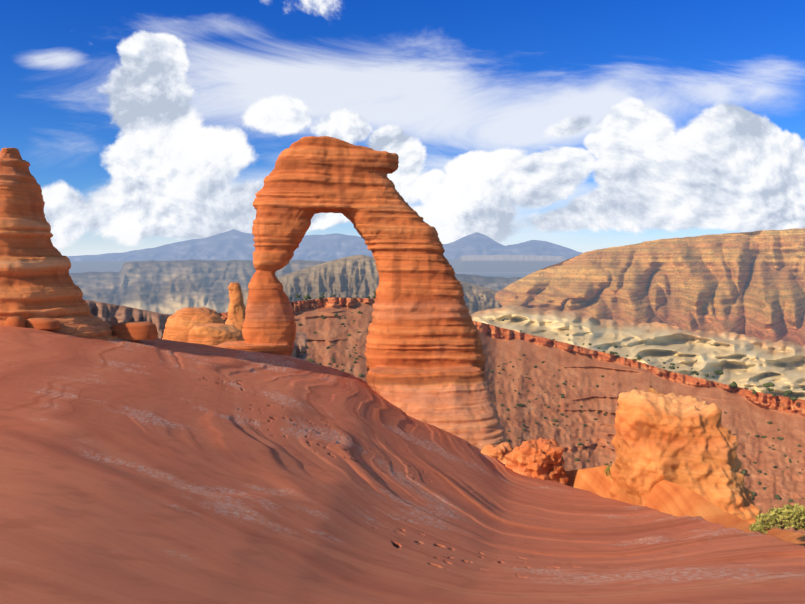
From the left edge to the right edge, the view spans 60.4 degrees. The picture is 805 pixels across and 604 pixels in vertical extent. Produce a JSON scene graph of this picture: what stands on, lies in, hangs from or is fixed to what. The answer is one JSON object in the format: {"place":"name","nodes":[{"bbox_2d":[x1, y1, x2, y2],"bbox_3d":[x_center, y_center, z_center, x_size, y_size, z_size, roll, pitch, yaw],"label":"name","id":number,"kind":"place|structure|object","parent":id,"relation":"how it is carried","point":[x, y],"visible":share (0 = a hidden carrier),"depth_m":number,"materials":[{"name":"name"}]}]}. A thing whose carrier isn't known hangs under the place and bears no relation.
{"place":"outdoors","nodes":[
{"label":"outdoors","id":0,"kind":"place"},
{"bbox_2d":[69,272,532,314],"bbox_3d":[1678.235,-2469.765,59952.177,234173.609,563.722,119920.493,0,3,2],"label":"desert floor ground","id":1,"kind":"structure","parent":0,"point":[506,274],"depth_m":25461.11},
{"bbox_2d":[86,300,306,359],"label":"canyon cliff","id":2,"kind":"structure","parent":1,"relation":"on","point":[111,314],"depth_m":273.28,"materials":[{"name":"stone"}]},
{"bbox_2d":[69,259,520,313],"bbox_3d":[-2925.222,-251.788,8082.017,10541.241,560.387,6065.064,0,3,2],"label":"mesa","id":3,"kind":"structure","parent":1,"relation":"on","point":[168,287],"depth_m":8481.70,"materials":[{"name":"grey stone"}]},
{"bbox_2d":[469,304,804,399],"bbox_3d":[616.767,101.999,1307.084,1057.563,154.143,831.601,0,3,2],"label":"badlands","id":4,"kind":"structure","parent":1,"relation":"on","point":[746,361],"depth_m":1394.85,"materials":[{"name":"beige stone"}]},
{"bbox_2d":[69,255,566,271],"bbox_3d":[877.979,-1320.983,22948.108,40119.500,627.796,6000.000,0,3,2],"label":"plateau","id":5,"kind":"structure","parent":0,"point":[499,263],"depth_m":23251.34,"materials":[{"name":"stone"}]},
{"bbox_2d":[67,229,581,261],"bbox_3d":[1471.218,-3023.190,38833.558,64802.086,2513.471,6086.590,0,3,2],"label":"distant mountains","id":6,"kind":"structure","parent":0,"point":[233,244],"depth_m":39663.80,"materials":[{"name":"blue stone"}]},
{"bbox_2d":[228,255,502,313],"bbox_3d":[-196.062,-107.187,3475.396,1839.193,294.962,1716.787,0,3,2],"label":"cliff","id":7,"kind":"structure","parent":0,"point":[348,277],"depth_m":3767.29,"materials":[{"name":"grey stone"}]},
{"bbox_2d":[0,326,804,603],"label":"slickrock ground","id":8,"kind":"structure","parent":0,"point":[159,471],"depth_m":19.74,"materials":[{"name":"red stone"}]},
{"bbox_2d":[5,316,25,326],"bbox_3d":[-25.656,1.365,45.821,1.210,0.795,1.009,0,3,2],"label":"boulder","id":9,"kind":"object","parent":8,"relation":"on","point":[16,321],"depth_m":45.43,"materials":[{"name":"stone"}]},
{"bbox_2d":[25,318,60,329],"bbox_3d":[-24.517,1.455,46.795,2.614,0.749,1.563,0,3,2],"label":"boulder","id":10,"kind":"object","parent":8,"relation":"on","point":[44,323],"depth_m":46.16,"materials":[{"name":"stone"}]},
{"bbox_2d":[0,148,117,339],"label":"butte","id":11,"kind":"object","parent":8,"relation":"on","point":[36,280],"visible":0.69,"depth_m":48.68,"materials":[{"name":"stone"}]},
{"bbox_2d":[111,321,157,340],"bbox_3d":[-20.510,2.196,52.739,3.606,1.376,2.234,0,3,2],"label":"boulder","id":12,"kind":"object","parent":8,"relation":"on","point":[137,330],"depth_m":51.78,"materials":[{"name":"stone"}]},
{"bbox_2d":[162,282,245,345],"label":"rock formation","id":13,"kind":"object","parent":8,"relation":"on","point":[205,326],"visible":0.54,"depth_m":160.33,"materials":[{"name":"stone"}]},
{"bbox_2d":[214,136,507,449],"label":"natural rock arch","id":14,"kind":"structure","parent":8,"relation":"on","point":[425,354],"depth_m":67.53,"materials":[{"name":"stone"}]},
{"bbox_2d":[481,442,512,463],"bbox_3d":[8.426,13.442,59.598,3.322,2.972,3.095,1,3,30],"label":"boulder","id":15,"kind":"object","parent":8,"relation":"on","point":[499,452],"depth_m":58.71,"materials":[{"name":"stone"}]},
{"bbox_2d":[505,437,568,484],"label":"boulder","id":16,"kind":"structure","parent":8,"relation":"on","point":[540,458],"depth_m":55.16,"materials":[{"name":"stone"}]},
{"bbox_2d":[0,0,804,255],"label":"sky","id":17,"kind":"structure","parent":0,"point":[582,126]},
{"bbox_2d":[218,297,804,533],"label":"canyon slope","id":18,"kind":"structure","parent":0,"point":[746,410],"depth_m":477.27,"materials":[{"name":"brown stone"}]},
{"bbox_2d":[290,291,804,400],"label":"rocks","id":19,"kind":"object","parent":18,"relation":"on","point":[733,384],"visible":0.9,"depth_m":528.79,"materials":[{"name":"brown stone"}]},
{"bbox_2d":[298,311,803,529],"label":"desert shrubs","id":20,"kind":"object","parent":18,"relation":"on","point":[753,493],"visible":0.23,"depth_m":435.82,"materials":[{"name":"plant"}]},
{"bbox_2d":[495,228,804,345],"bbox_3d":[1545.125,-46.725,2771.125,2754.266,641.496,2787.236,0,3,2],"label":"hills","id":21,"kind":"structure","parent":0,"point":[750,284],"depth_m":3368.93,"materials":[{"name":"brown stone"}]},
{"bbox_2d":[565,465,804,545],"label":"rock ledge","id":22,"kind":"object","parent":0,"point":[668,497],"depth_m":41.44,"materials":[{"name":"orange stone"}]},
{"bbox_2d":[608,386,761,524],"bbox_3d":[18.807,11.079,46.108,9.161,9.953,9.052,0,3,2],"label":"rock outcrop","id":23,"kind":"object","parent":22,"relation":"on","point":[690,442],"visible":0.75,"depth_m":45.05,"materials":[{"name":"stone"}]},
{"bbox_2d":[604,465,804,533],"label":"bushes","id":24,"kind":"object","parent":22,"relation":"on","point":[789,516],"visible":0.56,"depth_m":24.52,"materials":[{"name":"green plant"}]}
]}

